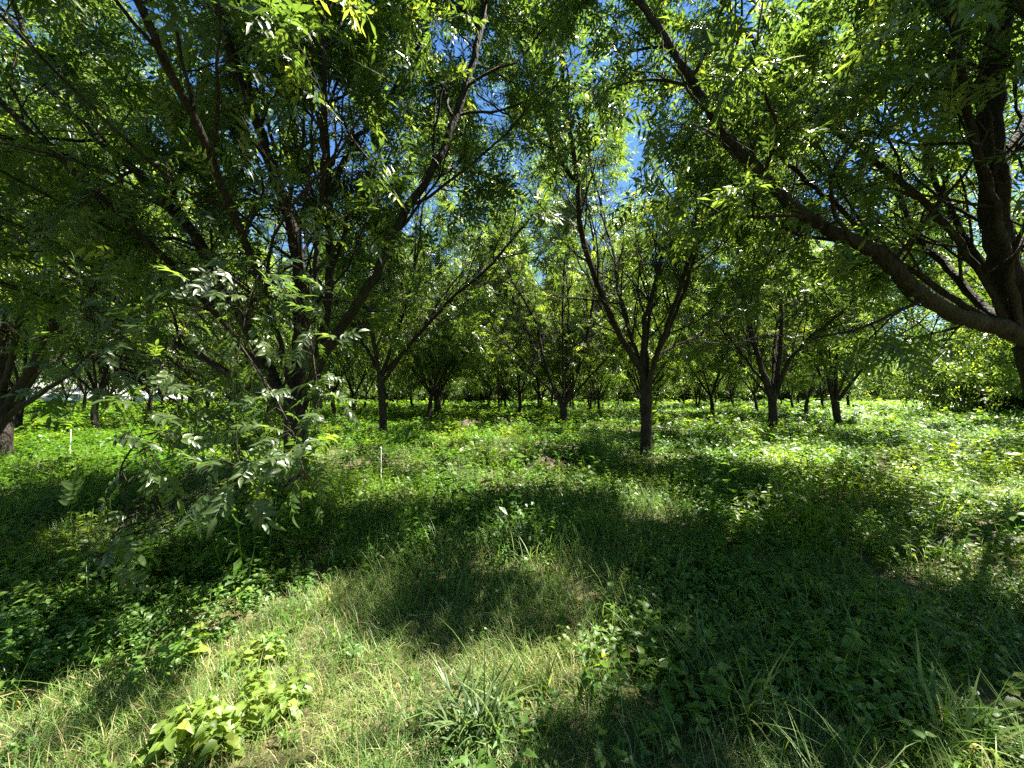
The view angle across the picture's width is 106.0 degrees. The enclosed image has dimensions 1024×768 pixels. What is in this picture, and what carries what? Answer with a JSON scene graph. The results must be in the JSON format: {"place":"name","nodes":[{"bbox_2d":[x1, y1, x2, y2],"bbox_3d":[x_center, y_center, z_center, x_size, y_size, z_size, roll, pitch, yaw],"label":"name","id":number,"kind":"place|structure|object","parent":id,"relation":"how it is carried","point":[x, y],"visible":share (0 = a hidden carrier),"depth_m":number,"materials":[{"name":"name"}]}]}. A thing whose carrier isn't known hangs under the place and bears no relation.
{"place":"outdoors","nodes":[
{"label":"outdoors","id":0,"kind":"place"},
{"bbox_2d":[0,398,1023,767],"bbox_3d":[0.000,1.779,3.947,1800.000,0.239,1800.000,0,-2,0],"label":"ground","id":1,"kind":"structure","parent":0,"point":[310,728],"depth_m":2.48,"materials":[{"name":"plant"}]},
{"bbox_2d":[0,607,72,662],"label":"leafy weed","id":2,"kind":"object","parent":1,"relation":"on","point":[9,630],"visible":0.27,"depth_m":2.68,"materials":[{"name":"green plant"}]},
{"bbox_2d":[11,319,83,374],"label":"pecan tree","id":3,"kind":"object","parent":1,"relation":"on","point":[20,360],"visible":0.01,"depth_m":21.63,"materials":[{"name":"green plant"}]},
{"bbox_2d":[0,654,97,719],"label":"grass tuft","id":4,"kind":"object","parent":1,"relation":"on","point":[19,702],"visible":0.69,"depth_m":2.16,"materials":[{"name":"plant"}]},
{"bbox_2d":[19,358,104,408],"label":"pecan tree","id":5,"kind":"object","parent":1,"relation":"on","point":[67,396],"visible":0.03,"depth_m":46.14,"materials":[{"name":"green plant"}]},
{"bbox_2d":[29,351,117,407],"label":"pecan tree","id":6,"kind":"object","parent":1,"relation":"on","point":[82,391],"visible":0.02,"depth_m":40.87,"materials":[{"name":"green plant"}]},
{"bbox_2d":[0,36,157,432],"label":"pecan tree","id":7,"kind":"object","parent":1,"relation":"on","point":[19,418],"visible":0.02,"depth_m":15.58,"materials":[{"name":"green plant"}]},
{"bbox_2d":[8,387,187,402],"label":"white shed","id":8,"kind":"structure","parent":1,"relation":"on","point":[45,398],"depth_m":70.83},
{"bbox_2d":[45,668,178,749],"bbox_3d":[-2.094,1.735,2.101,0.500,0.308,0.586,0,-2,0],"label":"grass tuft","id":9,"kind":"object","parent":1,"relation":"on","point":[110,709],"visible":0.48,"depth_m":2.05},
{"bbox_2d":[0,3,225,463],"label":"pecan tree","id":10,"kind":"object","parent":1,"relation":"on","point":[10,408],"visible":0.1,"depth_m":9.77,"materials":[{"name":"green plant"}]},
{"bbox_2d":[58,265,179,410],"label":"pecan tree","id":11,"kind":"object","parent":1,"relation":"on","point":[98,382],"visible":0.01,"depth_m":35.69,"materials":[{"name":"green plant"}]},
{"bbox_2d":[6,87,256,431],"bbox_3d":[-19.689,-5.550,17.550,9.015,15.966,12.918,-1,-2,39],"label":"pecan tree","id":12,"kind":"object","parent":1,"relation":"on","point":[93,416],"visible":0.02,"depth_m":17.65,"materials":[{"name":"green plant"}]},
{"bbox_2d":[72,247,236,413],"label":"pecan tree","id":13,"kind":"object","parent":1,"relation":"on","point":[150,397],"visible":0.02,"depth_m":30.65,"materials":[{"name":"green plant"}]},
{"bbox_2d":[121,621,213,694],"bbox_3d":[-2.119,1.690,2.402,0.437,0.244,0.368,2,-2,-43],"label":"leafy weed","id":14,"kind":"object","parent":1,"relation":"on","point":[193,646],"visible":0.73,"depth_m":2.37,"materials":[{"name":"green plant"}]},
{"bbox_2d":[135,703,215,766],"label":"leafy weed","id":15,"kind":"object","parent":1,"relation":"on","point":[169,740],"visible":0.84,"depth_m":1.80,"materials":[{"name":"green plant"}]},
{"bbox_2d":[119,251,323,407],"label":"pecan tree","id":16,"kind":"object","parent":1,"relation":"on","point":[221,337],"visible":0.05,"depth_m":25.41,"materials":[{"name":"green plant"}]},
{"bbox_2d":[189,682,275,767],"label":"leafy weed","id":17,"kind":"object","parent":1,"relation":"on","point":[208,736],"visible":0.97,"depth_m":1.81,"materials":[{"name":"green plant"}]},
{"bbox_2d":[202,261,291,386],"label":"pecan tree","id":18,"kind":"object","parent":1,"relation":"on","point":[277,367],"visible":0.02,"depth_m":35.85,"materials":[{"name":"green plant"}]},
{"bbox_2d":[232,565,269,602],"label":"leafy weed","id":19,"kind":"object","parent":1,"relation":"on","point":[250,589],"visible":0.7,"depth_m":3.25,"materials":[{"name":"green plant"}]},
{"bbox_2d":[223,631,290,674],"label":"leafy weed","id":20,"kind":"object","parent":1,"relation":"on","point":[273,648],"visible":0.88,"depth_m":2.34,"materials":[{"name":"green plant"}]},
{"bbox_2d":[125,138,412,424],"bbox_3d":[-11.762,-4.773,20.840,14.802,14.580,9.248,1,-2,-29],"label":"pecan tree","id":21,"kind":"object","parent":1,"relation":"on","point":[250,282],"visible":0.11,"depth_m":20.32,"materials":[{"name":"green plant"}]},
{"bbox_2d":[237,654,316,730],"bbox_3d":[-1.235,1.614,2.036,0.346,0.248,0.386,1,-2,-38],"label":"leafy weed","id":22,"kind":"object","parent":1,"relation":"on","point":[285,707],"visible":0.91,"depth_m":2.00,"materials":[{"name":"green plant"}]},
{"bbox_2d":[223,202,405,415],"bbox_3d":[-13.721,-5.357,31.683,13.771,16.400,14.203,0,-2,10],"label":"pecan tree","id":23,"kind":"object","parent":1,"relation":"on","point":[359,358],"visible":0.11,"depth_m":30.15,"materials":[{"name":"green plant"}]},
{"bbox_2d":[0,0,645,596],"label":"pecan tree","id":24,"kind":"object","parent":1,"relation":"on","point":[304,48],"visible":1,"depth_m":4.59,"materials":[{"name":"green plant"}]},
{"bbox_2d":[288,376,377,401],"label":"field edge tree","id":25,"kind":"object","parent":1,"relation":"on","point":[360,393],"visible":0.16,"depth_m":81.19,"materials":[{"name":"green plant"}]},
{"bbox_2d":[306,250,400,412],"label":"pecan tree","id":26,"kind":"object","parent":1,"relation":"on","point":[353,370],"visible":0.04,"depth_m":36.58,"materials":[{"name":"green plant"}]},
{"bbox_2d":[343,662,404,715],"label":"grass tuft","id":27,"kind":"object","parent":1,"relation":"on","point":[375,691],"visible":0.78,"depth_m":2.09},
{"bbox_2d":[343,280,405,407],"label":"pecan tree","id":28,"kind":"object","parent":1,"relation":"on","point":[372,382],"visible":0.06,"depth_m":39.74,"materials":[{"name":"green plant"}]},
{"bbox_2d":[341,368,418,401],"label":"field edge tree","id":29,"kind":"object","parent":1,"relation":"on","point":[392,394],"visible":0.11,"depth_m":86.86,"materials":[{"name":"green plant"}]},
{"bbox_2d":[361,362,416,405],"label":"pecan tree","id":30,"kind":"object","parent":1,"relation":"on","point":[386,394],"visible":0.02,"depth_m":50.74,"materials":[{"name":"green plant"}]},
{"bbox_2d":[376,356,433,406],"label":"pecan tree","id":31,"kind":"object","parent":1,"relation":"on","point":[412,381],"visible":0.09,"depth_m":47.57,"materials":[{"name":"green plant"}]},
{"bbox_2d":[379,577,432,619],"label":"grass tuft","id":32,"kind":"object","parent":1,"relation":"on","point":[405,607],"visible":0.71,"depth_m":2.92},
{"bbox_2d":[223,80,616,432],"bbox_3d":[-4.487,-5.113,15.518,16.391,14.704,9.118,0,-2,0],"label":"pecan tree","id":33,"kind":"object","parent":1,"relation":"on","point":[496,240],"visible":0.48,"depth_m":15.53,"materials":[{"name":"green plant"}]},
{"bbox_2d":[374,273,474,402],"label":"pecan tree","id":34,"kind":"object","parent":1,"relation":"on","point":[404,386],"visible":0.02,"depth_m":33.81,"materials":[{"name":"green plant"}]},
{"bbox_2d":[384,244,473,409],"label":"pecan tree","id":35,"kind":"object","parent":1,"relation":"on","point":[439,401],"visible":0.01,"depth_m":39.97,"materials":[{"name":"green plant"}]},
{"bbox_2d":[345,223,513,415],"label":"pecan tree","id":36,"kind":"object","parent":1,"relation":"on","point":[451,375],"visible":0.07,"depth_m":29.39,"materials":[{"name":"green plant"}]},
{"bbox_2d":[402,380,471,402],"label":"field edge tree","id":37,"kind":"object","parent":1,"relation":"on","point":[421,395],"visible":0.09,"depth_m":82.87,"materials":[{"name":"green plant"}]},
{"bbox_2d":[397,596,478,637],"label":"grass tuft","id":38,"kind":"object","parent":1,"relation":"on","point":[447,620],"visible":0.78,"depth_m":2.71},
{"bbox_2d":[377,206,513,417],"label":"pecan tree","id":39,"kind":"object","parent":1,"relation":"on","point":[434,365],"visible":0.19,"depth_m":24.59,"materials":[{"name":"green plant"}]},
{"bbox_2d":[413,452,486,485],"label":"grass tuft","id":40,"kind":"object","parent":1,"relation":"on","point":[459,472],"visible":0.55,"depth_m":6.85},
{"bbox_2d":[416,517,485,565],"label":"grass tuft","id":41,"kind":"object","parent":1,"relation":"on","point":[446,547],"visible":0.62,"depth_m":3.90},
{"bbox_2d":[415,642,550,767],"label":"grass tuft","id":42,"kind":"object","parent":1,"relation":"on","point":[484,723],"visible":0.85,"depth_m":1.82,"materials":[{"name":"plant"}]},
{"bbox_2d":[441,368,531,401],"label":"field edge tree","id":43,"kind":"object","parent":1,"relation":"on","point":[452,392],"visible":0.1,"depth_m":79.31,"materials":[{"name":"green plant"}]},
{"bbox_2d":[463,363,515,404],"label":"pecan tree","id":44,"kind":"object","parent":1,"relation":"on","point":[486,393],"visible":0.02,"depth_m":45.48,"materials":[{"name":"green plant"}]},
{"bbox_2d":[453,376,535,401],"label":"field edge tree","id":45,"kind":"object","parent":1,"relation":"on","point":[464,395],"visible":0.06,"depth_m":81.11,"materials":[{"name":"green plant"}]},
{"bbox_2d":[462,259,532,412],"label":"pecan tree","id":46,"kind":"object","parent":1,"relation":"on","point":[479,374],"visible":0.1,"depth_m":35.80,"materials":[{"name":"green plant"}]},
{"bbox_2d":[463,374,544,403],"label":"field edge tree","id":47,"kind":"object","parent":1,"relation":"on","point":[513,393],"visible":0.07,"depth_m":79.59,"materials":[{"name":"green plant"}]},
{"bbox_2d":[456,306,558,407],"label":"pecan tree","id":48,"kind":"object","parent":1,"relation":"on","point":[505,394],"visible":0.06,"depth_m":40.23,"materials":[{"name":"green plant"}]},
{"bbox_2d":[470,505,547,555],"bbox_3d":[0.034,1.516,4.099,0.818,0.467,0.913,2,-3,-45],"label":"grass tuft","id":49,"kind":"object","parent":1,"relation":"on","point":[504,523],"visible":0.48,"depth_m":4.09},
{"bbox_2d":[0,479,1022,767],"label":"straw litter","id":50,"kind":"object","parent":1,"relation":"on","point":[500,635],"visible":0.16,"depth_m":2.50,"materials":[{"name":"plant"}]},
{"bbox_2d":[0,394,1023,767],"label":"weeds","id":51,"kind":"object","parent":1,"relation":"on","point":[774,508],"visible":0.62,"depth_m":4.17,"materials":[{"name":"green plant"}]},
{"bbox_2d":[500,667,532,709],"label":"leafy weed","id":52,"kind":"object","parent":1,"relation":"on","point":[516,680],"visible":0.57,"depth_m":2.03,"materials":[{"name":"green plant"}]},
{"bbox_2d":[449,216,598,414],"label":"pecan tree","id":53,"kind":"object","parent":1,"relation":"on","point":[519,391],"visible":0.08,"depth_m":29.35,"materials":[{"name":"green plant"}]},
{"bbox_2d":[511,308,569,408],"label":"pecan tree","id":54,"kind":"object","parent":1,"relation":"on","point":[537,381],"visible":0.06,"depth_m":42.99,"materials":[{"name":"green plant"}]},
{"bbox_2d":[517,641,570,698],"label":"grass tuft","id":55,"kind":"object","parent":1,"relation":"on","point":[547,676],"visible":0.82,"depth_m":2.07,"materials":[{"name":"plant"}]},
{"bbox_2d":[525,456,577,472],"bbox_3d":[0.877,1.780,8.673,1.336,0.372,0.757,0,-2,0],"label":"soil mound","id":56,"kind":"object","parent":1,"relation":"on","point":[545,459],"visible":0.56,"depth_m":8.54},
{"bbox_2d":[525,527,586,561],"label":"grass tuft","id":57,"kind":"object","parent":1,"relation":"on","point":[558,551],"visible":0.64,"depth_m":3.79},
{"bbox_2d":[471,200,641,416],"bbox_3d":[3.046,-6.203,28.563,9.225,17.818,13.219,-4,-4,66],"label":"pecan tree","id":58,"kind":"object","parent":1,"relation":"on","point":[555,326],"visible":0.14,"depth_m":27.51,"materials":[{"name":"green plant"}]},
{"bbox_2d":[544,625,577,659],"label":"leafy weed","id":59,"kind":"object","parent":1,"relation":"on","point":[563,642],"visible":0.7,"depth_m":2.39,"materials":[{"name":"green plant"}]},
{"bbox_2d":[452,115,675,423],"bbox_3d":[2.954,-5.333,21.849,12.306,15.679,11.274,0,-2,0],"label":"pecan tree","id":60,"kind":"object","parent":1,"relation":"on","point":[546,366],"visible":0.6,"depth_m":20.78,"materials":[{"name":"green plant"}]},
{"bbox_2d":[516,381,618,401],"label":"field edge tree","id":61,"kind":"object","parent":1,"relation":"on","point":[546,394],"visible":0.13,"depth_m":78.36,"materials":[{"name":"green plant"}]},
{"bbox_2d":[548,381,629,402],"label":"field edge tree","id":62,"kind":"object","parent":1,"relation":"on","point":[608,394],"visible":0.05,"depth_m":80.44,"materials":[{"name":"green plant"}]},
{"bbox_2d":[547,282,633,410],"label":"pecan tree","id":63,"kind":"object","parent":1,"relation":"on","point":[597,377],"visible":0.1,"depth_m":35.41,"materials":[{"name":"green plant"}]},
{"bbox_2d":[555,274,629,409],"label":"pecan tree","id":64,"kind":"object","parent":1,"relation":"on","point":[591,396],"visible":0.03,"depth_m":41.24,"materials":[{"name":"green plant"}]},
{"bbox_2d":[380,0,889,456],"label":"pecan tree","id":65,"kind":"object","parent":1,"relation":"on","point":[524,22],"visible":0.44,"depth_m":10.18,"materials":[{"name":"green plant"}]},
{"bbox_2d":[558,197,728,391],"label":"pecan tree","id":66,"kind":"object","parent":1,"relation":"on","point":[669,354],"visible":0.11,"depth_m":24.38,"materials":[{"name":"green plant"}]},
{"bbox_2d":[600,379,689,402],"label":"field edge tree","id":67,"kind":"object","parent":1,"relation":"on","point":[661,397],"visible":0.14,"depth_m":81.80,"materials":[{"name":"green plant"}]},
{"bbox_2d":[576,249,714,411],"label":"pecan tree","id":68,"kind":"object","parent":1,"relation":"on","point":[655,374],"visible":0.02,"depth_m":30.56,"materials":[{"name":"green plant"}]},
{"bbox_2d":[638,544,686,577],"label":"leafy weed","id":69,"kind":"object","parent":1,"relation":"on","point":[669,556],"visible":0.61,"depth_m":3.41,"materials":[{"name":"green plant"}]},
{"bbox_2d":[625,290,703,399],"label":"pecan tree","id":70,"kind":"object","parent":1,"relation":"on","point":[663,382],"depth_m":39.33,"materials":[{"name":"green plant"}]},
{"bbox_2d":[665,346,719,406],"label":"pecan tree","id":71,"kind":"object","parent":1,"relation":"on","point":[695,393],"visible":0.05,"depth_m":52.72,"materials":[{"name":"green plant"}]},
{"bbox_2d":[624,602,778,727],"bbox_3d":[1.002,1.537,2.032,0.777,0.518,0.872,0,-2,0],"label":"grass tuft","id":72,"kind":"object","parent":1,"relation":"on","point":[698,630],"visible":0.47,"depth_m":2.06,"materials":[{"name":"plant"}]},
{"bbox_2d":[672,328,733,407],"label":"pecan tree","id":73,"kind":"object","parent":1,"relation":"on","point":[701,379],"visible":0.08,"depth_m":45.17,"materials":[{"name":"green plant"}]},
{"bbox_2d":[655,374,752,402],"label":"field edge tree","id":74,"kind":"object","parent":1,"relation":"on","point":[691,397],"visible":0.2,"depth_m":83.86,"materials":[{"name":"green plant"}]},
{"bbox_2d":[627,246,803,414],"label":"pecan tree","id":75,"kind":"object","parent":1,"relation":"on","point":[709,393],"visible":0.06,"depth_m":30.12,"materials":[{"name":"green plant"}]},
{"bbox_2d":[682,378,763,401],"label":"field edge tree","id":76,"kind":"object","parent":1,"relation":"on","point":[744,390],"visible":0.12,"depth_m":83.70,"materials":[{"name":"green plant"}]},
{"bbox_2d":[704,356,750,406],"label":"pecan tree","id":77,"kind":"object","parent":1,"relation":"on","point":[731,391],"visible":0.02,"depth_m":50.53,"materials":[{"name":"green plant"}]},
{"bbox_2d":[684,375,780,402],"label":"field edge tree","id":78,"kind":"object","parent":1,"relation":"on","point":[751,398],"visible":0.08,"depth_m":85.12,"materials":[{"name":"green plant"}]},
{"bbox_2d":[703,261,784,410],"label":"pecan tree","id":79,"kind":"object","parent":1,"relation":"on","point":[753,391],"visible":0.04,"depth_m":35.70,"materials":[{"name":"green plant"}]},
{"bbox_2d":[687,600,818,702],"bbox_3d":[1.323,1.641,2.192,0.690,0.765,0.714,-1,-2,18],"label":"grass tuft","id":80,"kind":"object","parent":1,"relation":"on","point":[744,638],"visible":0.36,"depth_m":2.23,"materials":[{"name":"plant"}]},
{"bbox_2d":[688,635,827,764],"bbox_3d":[1.171,1.460,1.872,0.568,0.367,0.678,-1,-2,36],"label":"grass tuft","id":81,"kind":"object","parent":1,"relation":"on","point":[747,689],"visible":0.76,"depth_m":1.84,"materials":[{"name":"plant"}]},
{"bbox_2d":[743,587,782,630],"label":"leafy weed","id":82,"kind":"object","parent":1,"relation":"on","point":[768,602],"visible":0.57,"depth_m":2.60,"materials":[{"name":"green plant"}]},
{"bbox_2d":[521,0,1023,408],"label":"pecan tree","id":83,"kind":"object","parent":1,"relation":"on","point":[965,73],"visible":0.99,"depth_m":4.95,"materials":[{"name":"green plant"}]},
{"bbox_2d":[685,231,876,393],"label":"pecan tree","id":84,"kind":"object","parent":1,"relation":"on","point":[719,364],"visible":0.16,"depth_m":27.01,"materials":[{"name":"green plant"}]},
{"bbox_2d":[721,242,858,413],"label":"pecan tree","id":85,"kind":"object","parent":1,"relation":"on","point":[806,397],"visible":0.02,"depth_m":29.56,"materials":[{"name":"green plant"}]},
{"bbox_2d":[606,99,984,433],"bbox_3d":[10.213,-5.171,16.234,12.475,14.776,8.684,0,-2,0],"label":"pecan tree","id":86,"kind":"object","parent":1,"relation":"on","point":[771,392],"visible":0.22,"depth_m":15.43,"materials":[{"name":"green plant"}]},
{"bbox_2d":[765,360,874,402],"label":"field edge tree","id":87,"kind":"object","parent":1,"relation":"on","point":[827,393],"visible":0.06,"depth_m":85.85,"materials":[{"name":"green plant"}]},
{"bbox_2d":[791,313,905,405],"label":"pecan tree","id":88,"kind":"object","parent":1,"relation":"on","point":[822,392],"visible":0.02,"depth_m":42.87,"materials":[{"name":"green plant"}]},
{"bbox_2d":[710,146,991,427],"bbox_3d":[18.391,-4.743,21.335,12.835,14.463,12.077,1,-2,-36],"label":"pecan tree","id":89,"kind":"object","parent":1,"relation":"on","point":[833,390],"visible":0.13,"depth_m":20.63,"materials":[{"name":"green plant"}]},
{"bbox_2d":[812,311,939,406],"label":"pecan tree","id":90,"kind":"object","parent":1,"relation":"on","point":[847,394],"visible":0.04,"depth_m":48.32,"materials":[{"name":"green plant"}]},
{"bbox_2d":[859,650,917,705],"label":"leafy weed","id":91,"kind":"object","parent":1,"relation":"on","point":[887,679],"visible":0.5,"depth_m":2.00,"materials":[{"name":"green plant"}]},
{"bbox_2d":[863,585,927,634],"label":"leafy weed","id":92,"kind":"object","parent":1,"relation":"on","point":[894,611],"visible":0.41,"depth_m":2.57,"materials":[{"name":"green plant"}]},
{"bbox_2d":[867,521,932,562],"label":"leafy weed","id":93,"kind":"object","parent":1,"relation":"on","point":[913,558],"visible":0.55,"depth_m":3.81,"materials":[{"name":"green plant"}]},
{"bbox_2d":[861,348,943,401],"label":"field edge tree","id":94,"kind":"object","parent":1,"relation":"on","point":[893,392],"visible":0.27,"depth_m":90.69,"materials":[{"name":"green plant"}]},
{"bbox_2d":[895,494,959,534],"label":"leafy weed","id":95,"kind":"object","parent":1,"relation":"on","point":[925,518],"visible":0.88,"depth_m":4.48,"materials":[{"name":"green plant"}]},
{"bbox_2d":[841,249,1023,396],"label":"pecan tree","id":96,"kind":"object","parent":1,"relation":"on","point":[1008,353],"visible":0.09,"depth_m":18.68,"materials":[{"name":"green plant"}]},
{"bbox_2d":[847,22,1023,307],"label":"pecan tree","id":97,"kind":"object","parent":1,"relation":"on","point":[982,292],"visible":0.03,"depth_m":14.36,"materials":[{"name":"green plant"}]},
{"bbox_2d":[859,624,1023,767],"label":"grass tuft","id":98,"kind":"object","parent":1,"relation":"on","point":[932,718],"visible":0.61,"depth_m":1.75,"materials":[{"name":"plant"}]},
{"bbox_2d":[875,290,1023,413],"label":"bushy tree","id":99,"kind":"object","parent":1,"relation":"on","point":[953,394],"visible":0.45,"depth_m":33.06,"materials":[{"name":"green plant"}]},
{"bbox_2d":[897,253,1023,384],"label":"pecan tree","id":100,"kind":"object","parent":1,"relation":"on","point":[970,362],"visible":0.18,"depth_m":29.08,"materials":[{"name":"green plant"}]},
{"bbox_2d":[907,624,1016,687],"bbox_3d":[2.647,1.595,2.307,0.436,0.249,0.284,-1,-2,35],"label":"leafy weed","id":101,"kind":"object","parent":1,"relation":"on","point":[946,640],"visible":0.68,"depth_m":2.28,"materials":[{"name":"green plant"}]},
{"bbox_2d":[919,314,1023,410],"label":"bushy tree","id":102,"kind":"object","parent":1,"relation":"on","point":[1018,402],"visible":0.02,"depth_m":34.54,"materials":[{"name":"green plant"}]},
{"bbox_2d":[925,531,1023,554],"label":"soil mound","id":103,"kind":"object","parent":1,"relation":"on","point":[940,537],"visible":0.39,"depth_m":4.17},
{"bbox_2d":[994,672,1023,732],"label":"leafy weed","id":104,"kind":"object","parent":1,"relation":"on","point":[1012,702],"visible":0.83,"depth_m":1.89,"materials":[{"name":"green plant"}]},
{"bbox_2d":[0,0,1023,386],"label":"sky","id":105,"kind":"structure","parent":0,"point":[632,144],"materials":[{"name":"blue"}]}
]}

